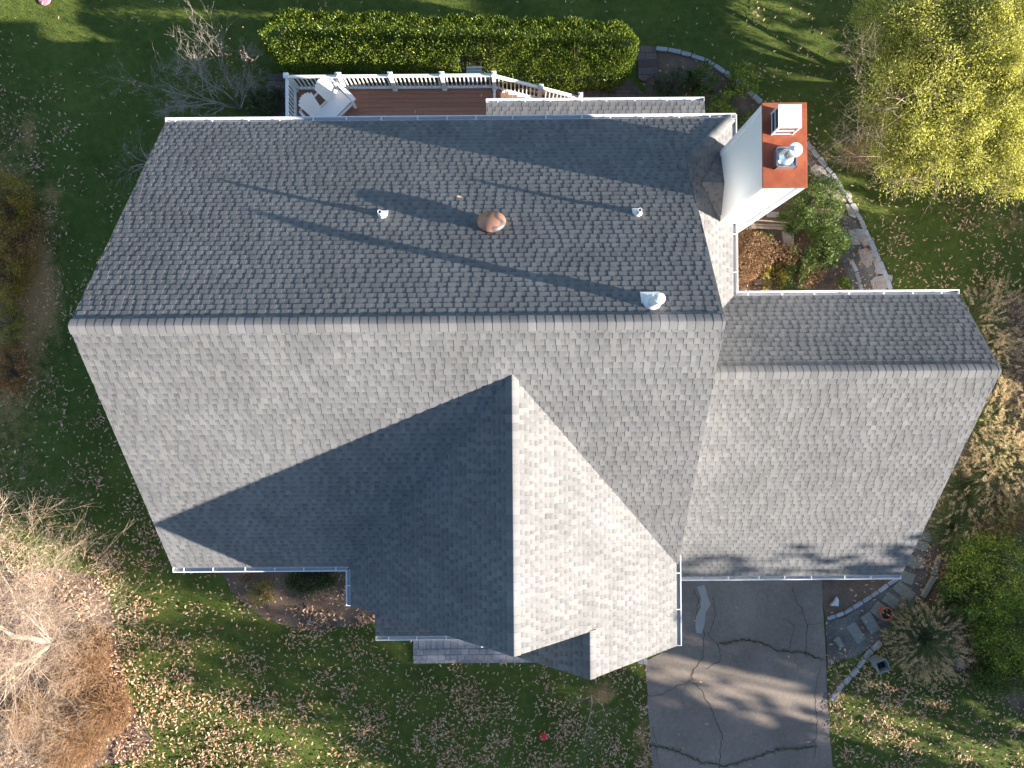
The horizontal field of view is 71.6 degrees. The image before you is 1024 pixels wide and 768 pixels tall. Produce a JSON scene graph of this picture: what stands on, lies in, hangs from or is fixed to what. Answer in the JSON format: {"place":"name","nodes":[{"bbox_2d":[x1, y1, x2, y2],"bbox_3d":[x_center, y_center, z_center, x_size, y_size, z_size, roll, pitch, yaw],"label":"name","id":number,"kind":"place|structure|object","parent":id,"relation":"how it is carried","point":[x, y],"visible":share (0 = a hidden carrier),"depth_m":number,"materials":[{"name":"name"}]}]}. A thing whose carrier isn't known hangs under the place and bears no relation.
{"place":"outdoors","nodes":[
{"label":"outdoors","id":0,"kind":"place"},
{"bbox_2d":[267,74,646,116],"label":"patio","id":1,"kind":"structure","parent":0,"point":[621,91],"depth_m":23.45,"materials":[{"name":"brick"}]},
{"bbox_2d":[246,77,284,116],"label":"shrub","id":2,"kind":"object","parent":1,"relation":"on","point":[265,106],"visible":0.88,"depth_m":22.64,"materials":[{"name":"green plant"}]},
{"bbox_2d":[459,65,489,83],"bbox_3d":[-1.197,-9.835,22.905,1.000,1.090,0.572,0,90,0],"label":"grill","id":3,"kind":"object","parent":1,"relation":"on","point":[473,69],"visible":0.58,"depth_m":22.46,"materials":[{"name":"metal"}]},
{"bbox_2d":[0,0,1023,767],"bbox_3d":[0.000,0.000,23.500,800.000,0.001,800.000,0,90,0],"label":"ground","id":4,"kind":"structure","parent":0,"point":[68,54],"depth_m":23.50,"materials":[{"name":"plant"}]},
{"bbox_2d":[0,298,27,350],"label":"shrub","id":5,"kind":"object","parent":4,"relation":"on","point":[15,322],"visible":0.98,"depth_m":23.16,"materials":[{"name":"green plant"}]},
{"bbox_2d":[0,340,32,398],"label":"shrub","id":6,"kind":"object","parent":4,"relation":"on","point":[15,380],"visible":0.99,"depth_m":23.24,"materials":[{"name":"orange plant"}]},
{"bbox_2d":[0,233,38,309],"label":"shrub","id":7,"kind":"object","parent":4,"relation":"on","point":[17,270],"visible":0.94,"depth_m":23.06,"materials":[{"name":"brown plant"}]},
{"bbox_2d":[0,168,40,236],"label":"shrub","id":8,"kind":"object","parent":4,"relation":"on","point":[26,201],"visible":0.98,"depth_m":23.06,"materials":[{"name":"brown plant"}]},
{"bbox_2d":[0,195,51,291],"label":"shrub","id":9,"kind":"object","parent":4,"relation":"on","point":[17,241],"visible":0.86,"depth_m":23.18,"materials":[{"name":"orange plant"}]},
{"bbox_2d":[0,568,153,767],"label":"bed","id":10,"kind":"object","parent":4,"relation":"on","point":[110,758],"visible":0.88,"depth_m":23.49,"materials":[{"name":"brown soil"}]},
{"bbox_2d":[0,684,57,746],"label":"shrub","id":11,"kind":"object","parent":10,"relation":"on","point":[19,733],"visible":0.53,"depth_m":23.10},
{"bbox_2d":[27,695,110,767],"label":"shrub","id":12,"kind":"object","parent":10,"relation":"on","point":[80,760],"visible":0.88,"depth_m":23.15,"materials":[{"name":"plant"}]},
{"bbox_2d":[0,441,155,767],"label":"birch tree","id":13,"kind":"object","parent":10,"relation":"on","point":[46,639],"visible":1,"depth_m":20.02,"materials":[{"name":"beige plant"}]},
{"bbox_2d":[40,632,115,706],"bbox_3d":[-14.298,9.340,23.218,2.523,0.982,2.466,0,90,0],"label":"shrub","id":14,"kind":"object","parent":10,"relation":"on","point":[72,678],"visible":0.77,"depth_m":23.16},
{"bbox_2d":[75,622,119,663],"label":"shrub","id":15,"kind":"object","parent":10,"relation":"on","point":[97,636],"visible":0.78,"depth_m":23.32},
{"bbox_2d":[65,673,136,742],"bbox_3d":[-13.513,10.638,23.216,2.430,0.895,2.406,0,90,0],"label":"shrub","id":16,"kind":"object","parent":10,"relation":"on","point":[102,711],"visible":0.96,"depth_m":23.18,"materials":[{"name":"plant"}]},
{"bbox_2d":[110,125,150,194],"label":"bare shrub","id":17,"kind":"object","parent":4,"relation":"on","point":[146,156],"visible":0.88,"depth_m":23.09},
{"bbox_2d":[86,0,293,117],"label":"bare tree","id":18,"kind":"object","parent":4,"relation":"on","point":[238,106],"visible":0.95,"depth_m":22.49,"materials":[{"name":"brown plant"}]},
{"bbox_2d":[221,568,374,630],"bbox_3d":[-6.414,6.897,23.492,6.570,0.001,2.547,0,90,0],"label":"front bed","id":19,"kind":"object","parent":4,"relation":"on","point":[289,603],"visible":0.33,"depth_m":23.49,"materials":[{"name":"brown soil"}]},
{"bbox_2d":[234,572,257,587],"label":"shrub","id":20,"kind":"object","parent":19,"relation":"on","point":[247,577],"visible":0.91,"depth_m":23.17,"materials":[{"name":"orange plant"}]},
{"bbox_2d":[242,576,275,609],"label":"shrub","id":21,"kind":"object","parent":19,"relation":"on","point":[262,588],"visible":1,"depth_m":23.20,"materials":[{"name":"green plant"}]},
{"bbox_2d":[280,571,341,599],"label":"shrub","id":22,"kind":"object","parent":19,"relation":"on","point":[303,582],"visible":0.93,"depth_m":22.92,"materials":[{"name":"green plant"}]},
{"bbox_2d":[283,71,582,116],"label":"deck","id":23,"kind":"structure","parent":4,"relation":"on","point":[393,99],"depth_m":22.00,"materials":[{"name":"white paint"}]},
{"bbox_2d":[298,78,356,115],"bbox_3d":[-5.651,-8.442,21.525,1.590,1.015,1.085,-44,90,0],"label":"double chair","id":24,"kind":"object","parent":23,"relation":"on","point":[337,102],"visible":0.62,"depth_m":21.57,"materials":[{"name":"white plastic"}]},
{"bbox_2d":[259,6,639,93],"bbox_3d":[-1.922,-10.496,22.431,11.721,2.147,1.997,2,90,0],"label":"hedge","id":25,"kind":"object","parent":4,"relation":"on","point":[355,20],"visible":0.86,"depth_m":21.78,"materials":[{"name":"green plant"}]},
{"bbox_2d":[281,77,655,112],"bbox_3d":[-0.872,-9.143,23.484,14.400,0.001,2.300,0,90,0],"label":"patio base","id":26,"kind":"object","parent":4,"relation":"on","point":[628,83],"visible":0.12,"depth_m":23.48,"materials":[{"name":"concrete"}]},
{"bbox_2d":[423,640,531,662],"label":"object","id":27,"kind":"object","parent":4,"relation":"on","point":[468,653],"visible":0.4,"depth_m":23.49,"materials":[{"name":"concrete"}]},
{"bbox_2d":[413,640,521,659],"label":"front walk","id":28,"kind":"structure","parent":27,"relation":"on","point":[434,650],"depth_m":23.45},
{"bbox_2d":[414,659,534,662],"bbox_3d":[-0.795,9.153,23.465,4.910,0.041,0.110,0,90,0],"label":"walk border","id":29,"kind":"object","parent":27,"relation":"on","point":[481,661],"visible":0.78,"depth_m":23.44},
{"bbox_2d":[463,26,516,72],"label":"dead vine","id":30,"kind":"object","parent":4,"relation":"on","point":[486,51],"visible":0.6,"depth_m":22.98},
{"bbox_2d":[0,0,1023,767],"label":"leaf litter","id":31,"kind":"object","parent":4,"relation":"on","point":[294,726],"visible":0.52,"depth_m":23.42,"materials":[{"name":"plant"}]},
{"bbox_2d":[68,97,1001,679],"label":"house","id":32,"kind":"structure","parent":4,"relation":"on","point":[550,389],"depth_m":15.53,"materials":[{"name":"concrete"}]},
{"bbox_2d":[561,694,628,767],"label":"sapling","id":33,"kind":"object","parent":4,"relation":"on","point":[591,695],"visible":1,"depth_m":22.66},
{"bbox_2d":[638,46,657,81],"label":"patio walk","id":34,"kind":"structure","parent":4,"relation":"on","point":[647,60],"depth_m":23.44,"materials":[{"name":"stone"}]},
{"bbox_2d":[656,46,667,51],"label":"edging block","id":35,"kind":"structure","parent":4,"relation":"on","point":[661,49],"depth_m":23.42,"materials":[{"name":"stone"}]},
{"bbox_2d":[668,48,680,54],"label":"edging block","id":36,"kind":"structure","parent":4,"relation":"on","point":[674,51],"depth_m":23.42,"materials":[{"name":"stone"}]},
{"bbox_2d":[691,54,704,61],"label":"edging block","id":37,"kind":"structure","parent":4,"relation":"on","point":[696,57],"depth_m":23.42,"materials":[{"name":"stone"}]},
{"bbox_2d":[752,94,762,103],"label":"edging block","id":38,"kind":"structure","parent":4,"relation":"on","point":[757,98],"depth_m":23.42,"materials":[{"name":"stone"}]},
{"bbox_2d":[645,51,894,295],"bbox_3d":[8.870,-5.992,23.492,7.389,0.001,11.407,-11,90,0],"label":"bed","id":39,"kind":"object","parent":4,"relation":"on","point":[830,279],"visible":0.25,"depth_m":23.49,"materials":[{"name":"brown soil"}]},
{"bbox_2d":[647,61,694,96],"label":"shrub","id":40,"kind":"object","parent":39,"relation":"on","point":[663,91],"visible":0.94,"depth_m":22.91,"materials":[{"name":"green plant"}]},
{"bbox_2d":[681,59,721,97],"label":"shrub","id":41,"kind":"object","parent":39,"relation":"on","point":[697,76],"visible":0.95,"depth_m":22.82,"materials":[{"name":"green plant"}]},
{"bbox_2d":[714,64,724,73],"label":"edging block","id":42,"kind":"structure","parent":39,"relation":"on","point":[719,68],"depth_m":23.43,"materials":[{"name":"stone"}]},
{"bbox_2d":[704,85,738,114],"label":"shrub","id":43,"kind":"object","parent":39,"relation":"on","point":[714,99],"visible":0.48,"depth_m":22.56,"materials":[{"name":"green plant"}]},
{"bbox_2d":[724,59,763,99],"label":"shrub","id":44,"kind":"object","parent":39,"relation":"on","point":[740,88],"visible":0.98,"depth_m":22.55,"materials":[{"name":"green plant"}]},
{"bbox_2d":[737,103,760,131],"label":"shrub","id":45,"kind":"object","parent":39,"relation":"on","point":[745,119],"visible":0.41,"depth_m":23.05,"materials":[{"name":"green plant"}]},
{"bbox_2d":[738,251,763,285],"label":"shrub","id":46,"kind":"object","parent":39,"relation":"on","point":[744,268],"visible":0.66,"depth_m":23.00,"materials":[{"name":"orange plant"}]},
{"bbox_2d":[738,225,764,252],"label":"shrub","id":47,"kind":"object","parent":39,"relation":"on","point":[747,236],"visible":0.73,"depth_m":23.20,"materials":[{"name":"orange plant"}]},
{"bbox_2d":[738,232,781,271],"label":"shrub","id":48,"kind":"object","parent":39,"relation":"on","point":[766,247],"visible":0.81,"depth_m":22.95,"materials":[{"name":"orange plant"}]},
{"bbox_2d":[753,279,771,284],"bbox_3d":[8.257,-3.363,23.415,0.552,0.150,0.184,0,90,0],"label":"timber block","id":49,"kind":"object","parent":39,"relation":"on","point":[757,281],"depth_m":23.34,"materials":[{"name":"brown wood"}]},
{"bbox_2d":[748,220,788,231],"bbox_3d":[8.333,-5.155,23.165,1.203,0.670,0.240,3,90,0],"label":"garden bench","id":50,"kind":"object","parent":39,"relation":"on","point":[766,226],"visible":0.81,"depth_m":23.07,"materials":[{"name":"brown wood"}]},
{"bbox_2d":[767,212,778,217],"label":"flagstone","id":51,"kind":"object","parent":39,"relation":"on","point":[771,214],"visible":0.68,"depth_m":23.39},
{"bbox_2d":[760,263,794,290],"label":"shrub","id":52,"kind":"object","parent":39,"relation":"on","point":[768,271],"visible":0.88,"depth_m":23.24,"materials":[{"name":"yellow plant"}]},
{"bbox_2d":[773,240,801,269],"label":"shrub","id":53,"kind":"object","parent":39,"relation":"on","point":[785,252],"visible":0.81,"depth_m":23.07,"materials":[{"name":"orange plant"}]},
{"bbox_2d":[782,230,793,246],"bbox_3d":[9.127,-4.742,23.450,0.363,0.080,0.705,-5,90,0],"label":"flagstone","id":54,"kind":"object","parent":39,"relation":"on","point":[786,236],"visible":0.46,"depth_m":23.41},
{"bbox_2d":[774,200,811,237],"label":"shrub","id":55,"kind":"object","parent":39,"relation":"on","point":[787,217],"visible":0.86,"depth_m":22.90,"materials":[{"name":"green plant"}]},
{"bbox_2d":[778,267,810,290],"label":"shrub","id":56,"kind":"object","parent":39,"relation":"on","point":[791,283],"visible":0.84,"depth_m":23.24,"materials":[{"name":"green plant"}]},
{"bbox_2d":[784,243,826,281],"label":"shrub","id":57,"kind":"object","parent":39,"relation":"on","point":[803,259],"visible":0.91,"depth_m":22.92,"materials":[{"name":"green plant"}]},
{"bbox_2d":[793,259,826,289],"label":"shrub","id":58,"kind":"object","parent":39,"relation":"on","point":[812,275],"visible":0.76,"depth_m":23.21,"materials":[{"name":"orange plant"}]},
{"bbox_2d":[784,165,850,240],"bbox_3d":[9.880,-5.834,22.802,2.214,1.502,2.517,0,90,0],"label":"shrub","id":59,"kind":"object","parent":39,"relation":"on","point":[807,196],"visible":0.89,"depth_m":22.71,"materials":[{"name":"green plant"}]},
{"bbox_2d":[818,157,827,166],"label":"edging block","id":60,"kind":"structure","parent":39,"relation":"on","point":[823,163],"depth_m":23.42,"materials":[{"name":"stone"}]},
{"bbox_2d":[805,219,854,274],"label":"shrub","id":61,"kind":"object","parent":39,"relation":"on","point":[826,248],"visible":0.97,"depth_m":22.76,"materials":[{"name":"green plant"}]},
{"bbox_2d":[837,274,853,289],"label":"shrub","id":62,"kind":"object","parent":39,"relation":"on","point":[844,283],"visible":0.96,"depth_m":23.32,"materials":[{"name":"green plant"}]},
{"bbox_2d":[869,240,876,250],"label":"edging block","id":63,"kind":"structure","parent":39,"relation":"on","point":[873,247],"depth_m":23.42,"materials":[{"name":"stone"}]},
{"bbox_2d":[849,667,858,676],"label":"edging block","id":64,"kind":"structure","parent":4,"relation":"on","point":[854,670],"depth_m":23.42,"materials":[{"name":"stone"}]},
{"bbox_2d":[822,579,891,621],"bbox_3d":[11.886,5.749,23.492,4.719,0.001,2.532,-29,90,0],"label":"garden bed","id":65,"kind":"object","parent":4,"relation":"on","point":[840,590],"visible":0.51,"depth_m":23.49,"materials":[{"name":"brown soil"}]},
{"bbox_2d":[830,597,838,605],"bbox_3d":[10.688,7.227,23.430,0.205,0.120,0.351,39,90,0],"label":"rock","id":66,"kind":"object","parent":65,"relation":"on","point":[835,602],"visible":1,"depth_m":23.37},
{"bbox_2d":[852,601,862,608],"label":"edging block","id":67,"kind":"structure","parent":65,"relation":"on","point":[857,604],"depth_m":23.43,"materials":[{"name":"stone"}]},
{"bbox_2d":[856,658,865,668],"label":"edging block","id":68,"kind":"structure","parent":4,"relation":"on","point":[862,662],"depth_m":23.42,"materials":[{"name":"stone"}]},
{"bbox_2d":[871,640,881,650],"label":"edging block","id":69,"kind":"structure","parent":4,"relation":"on","point":[876,645],"depth_m":23.43,"materials":[{"name":"stone"}]},
{"bbox_2d":[869,654,890,673],"bbox_3d":[11.963,9.108,23.190,0.383,0.620,0.380,-20,90,0],"label":"planter","id":70,"kind":"object","parent":4,"relation":"on","point":[880,665],"visible":1,"depth_m":23.07,"materials":[{"name":"concrete"}]},
{"bbox_2d":[807,0,1023,214],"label":"tree","id":71,"kind":"object","parent":4,"relation":"on","point":[964,71],"visible":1,"depth_m":20.43,"materials":[{"name":"yellow plant"}]},
{"bbox_2d":[883,295,1023,713],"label":"bed","id":72,"kind":"object","parent":4,"relation":"on","point":[932,595],"visible":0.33,"depth_m":23.49,"materials":[{"name":"brown soil"}]},
{"bbox_2d":[877,590,979,692],"bbox_3d":[13.434,8.299,22.748,3.008,1.508,3.005,37,90,0],"label":"grass clump","id":73,"kind":"object","parent":72,"relation":"on","point":[918,637],"visible":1,"depth_m":22.87,"materials":[{"name":"plant"}]},
{"bbox_2d":[920,576,936,597],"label":"edging block","id":74,"kind":"structure","parent":72,"relation":"on","point":[928,587],"depth_m":23.41,"materials":[{"name":"concrete"}]},
{"bbox_2d":[931,555,942,575],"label":"edging block","id":75,"kind":"structure","parent":72,"relation":"on","point":[935,572],"depth_m":23.41,"materials":[{"name":"concrete"}]},
{"bbox_2d":[923,499,998,567],"bbox_3d":[14.386,4.803,22.864,2.651,1.276,2.313,0,90,0],"label":"grass clump","id":76,"kind":"object","parent":72,"relation":"on","point":[941,531],"visible":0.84,"depth_m":23.10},
{"bbox_2d":[929,564,994,626],"bbox_3d":[14.523,6.793,22.670,1.988,1.701,1.812,40,90,0],"label":"shrub","id":77,"kind":"object","parent":72,"relation":"on","point":[948,602],"visible":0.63,"depth_m":22.67,"materials":[{"name":"green plant"}]},
{"bbox_2d":[945,541,1008,593],"bbox_3d":[14.963,5.943,22.881,1.818,1.394,1.871,0,90,0],"label":"shrub","id":78,"kind":"object","parent":72,"relation":"on","point":[965,569],"visible":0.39,"depth_m":22.71,"materials":[{"name":"green plant"}]},
{"bbox_2d":[934,455,1022,539],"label":"grass clump","id":79,"kind":"object","parent":72,"relation":"on","point":[954,489],"visible":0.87,"depth_m":23.00,"materials":[{"name":"plant"}]},
{"bbox_2d":[936,526,1023,632],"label":"tall shrub","id":80,"kind":"object","parent":72,"relation":"on","point":[1012,586],"visible":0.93,"depth_m":22.01,"materials":[{"name":"green plant"}]},
{"bbox_2d":[954,399,1023,525],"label":"grass clump","id":81,"kind":"object","parent":72,"relation":"on","point":[1001,465],"visible":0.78,"depth_m":22.79,"materials":[{"name":"plant"}]},
{"bbox_2d":[955,268,1023,376],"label":"grass clump","id":82,"kind":"object","parent":72,"relation":"on","point":[979,310],"visible":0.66,"depth_m":22.89,"materials":[{"name":"plant"}]},
{"bbox_2d":[959,585,1023,679],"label":"shrub","id":83,"kind":"object","parent":72,"relation":"on","point":[994,633],"visible":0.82,"depth_m":22.38,"materials":[{"name":"green plant"}]},
{"bbox_2d":[964,644,1023,707],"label":"shrub","id":84,"kind":"object","parent":72,"relation":"on","point":[982,675],"visible":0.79,"depth_m":22.70,"materials":[{"name":"green plant"}]},
{"bbox_2d":[965,371,1023,473],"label":"grass clump","id":85,"kind":"object","parent":72,"relation":"on","point":[985,411],"visible":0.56,"depth_m":22.79,"materials":[{"name":"plant"}]},
{"bbox_2d":[971,493,1023,552],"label":"shrub","id":86,"kind":"object","parent":72,"relation":"on","point":[1004,526],"visible":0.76,"depth_m":22.86,"materials":[{"name":"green plant"}]},
{"bbox_2d":[978,309,1023,415],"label":"grass clump","id":87,"kind":"object","parent":72,"relation":"on","point":[999,345],"visible":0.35,"depth_m":22.85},
{"bbox_2d":[645,580,832,767],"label":"driveway","id":88,"kind":"structure","parent":0,"point":[760,698],"depth_m":23.49,"materials":[{"name":"asphalt"}]},
{"bbox_2d":[695,585,709,633],"bbox_3d":[6.312,7.451,23.481,0.512,0.001,1.606,0,90,0],"label":"asphalt patch","id":89,"kind":"object","parent":88,"relation":"on","point":[700,615],"visible":1,"depth_m":23.48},
{"bbox_2d":[646,590,821,767],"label":"driveway cracks","id":90,"kind":"object","parent":88,"relation":"on","point":[719,661],"visible":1,"depth_m":23.48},
{"bbox_2d":[647,637,823,767],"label":"crack moss","id":91,"kind":"object","parent":88,"relation":"on","point":[814,656],"visible":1,"depth_m":23.47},
{"bbox_2d":[807,155,875,289],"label":"gravel path","id":92,"kind":"structure","parent":0,"point":[865,272],"depth_m":23.49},
{"bbox_2d":[811,164,826,176],"bbox_3d":[10.119,-7.031,23.460,0.536,0.050,0.358,18,90,0],"label":"flagstone","id":93,"kind":"object","parent":92,"relation":"on","point":[816,168],"visible":0.63,"depth_m":23.43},
{"bbox_2d":[834,190,851,201],"bbox_3d":[10.892,-6.227,23.460,0.698,0.050,0.398,0,90,0],"label":"flagstone","id":94,"kind":"object","parent":92,"relation":"on","point":[849,194],"visible":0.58,"depth_m":23.43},
{"bbox_2d":[845,203,858,217],"bbox_3d":[11.259,-5.738,23.460,0.367,0.050,0.536,-19,90,0],"label":"flagstone","id":95,"kind":"object","parent":92,"relation":"on","point":[849,211],"visible":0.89,"depth_m":23.43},
{"bbox_2d":[848,230,859,244],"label":"flagstone","id":96,"kind":"object","parent":92,"relation":"on","point":[851,233],"visible":0.78,"depth_m":23.43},
{"bbox_2d":[853,229,874,245],"bbox_3d":[11.616,-4.886,23.460,0.376,0.050,0.760,-33,90,0],"label":"flagstone","id":97,"kind":"object","parent":92,"relation":"on","point":[860,233],"visible":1,"depth_m":23.43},
{"bbox_2d":[858,248,872,266],"bbox_3d":[11.716,-4.173,23.460,0.443,0.050,0.638,-13,90,0],"label":"flagstone","id":98,"kind":"object","parent":92,"relation":"on","point":[868,255],"visible":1,"depth_m":23.43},
{"bbox_2d":[869,250,884,275],"bbox_3d":[12.099,-4.025,23.460,0.336,0.050,0.936,-16,90,0],"label":"flagstone","id":99,"kind":"object","parent":92,"relation":"on","point":[878,269],"visible":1,"depth_m":23.43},
{"bbox_2d":[870,274,892,289],"bbox_3d":[12.210,-3.333,23.460,0.731,0.050,0.610,0,90,0],"label":"flagstone","id":100,"kind":"object","parent":92,"relation":"on","point":[877,278],"visible":0.86,"depth_m":23.43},
{"bbox_2d":[825,436,971,666],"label":"slab path","id":101,"kind":"structure","parent":0,"point":[833,630],"depth_m":23.49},
{"bbox_2d":[834,636,844,648],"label":"concrete slab","id":102,"kind":"structure","parent":101,"relation":"on","point":[837,639],"depth_m":23.45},
{"bbox_2d":[846,621,865,643],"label":"concrete slab","id":103,"kind":"structure","parent":101,"relation":"attached to","point":[857,633],"depth_m":23.45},
{"bbox_2d":[860,611,880,634],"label":"concrete slab","id":104,"kind":"structure","parent":101,"relation":"on","point":[871,623],"depth_m":23.45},
{"bbox_2d":[870,601,884,622],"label":"concrete slab","id":105,"kind":"structure","parent":101,"relation":"on","point":[876,606],"depth_m":23.45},
{"bbox_2d":[878,607,893,620],"bbox_3d":[12.225,7.499,23.285,0.430,0.320,0.430,0,90,0],"label":"flower pot","id":106,"kind":"object","parent":105,"relation":"on","point":[885,613],"visible":1,"depth_m":23.20,"materials":[{"name":"ceramic"}]},
{"bbox_2d":[882,592,899,608],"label":"concrete slab","id":107,"kind":"structure","parent":101,"relation":"on","point":[889,599],"depth_m":23.45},
{"bbox_2d":[893,581,915,601],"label":"concrete slab","id":108,"kind":"structure","parent":101,"relation":"on","point":[898,588],"depth_m":23.45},
{"bbox_2d":[898,570,915,584],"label":"concrete slab","id":109,"kind":"structure","parent":101,"relation":"on","point":[907,577],"depth_m":23.45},
{"bbox_2d":[906,556,924,568],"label":"concrete slab","id":110,"kind":"structure","parent":101,"relation":"on","point":[912,561],"depth_m":23.45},
{"bbox_2d":[914,540,928,550],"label":"concrete slab","id":111,"kind":"structure","parent":101,"relation":"on","point":[924,548],"depth_m":23.45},
{"bbox_2d":[919,532,931,541],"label":"concrete slab","id":112,"kind":"structure","parent":101,"relation":"on","point":[925,534],"depth_m":23.45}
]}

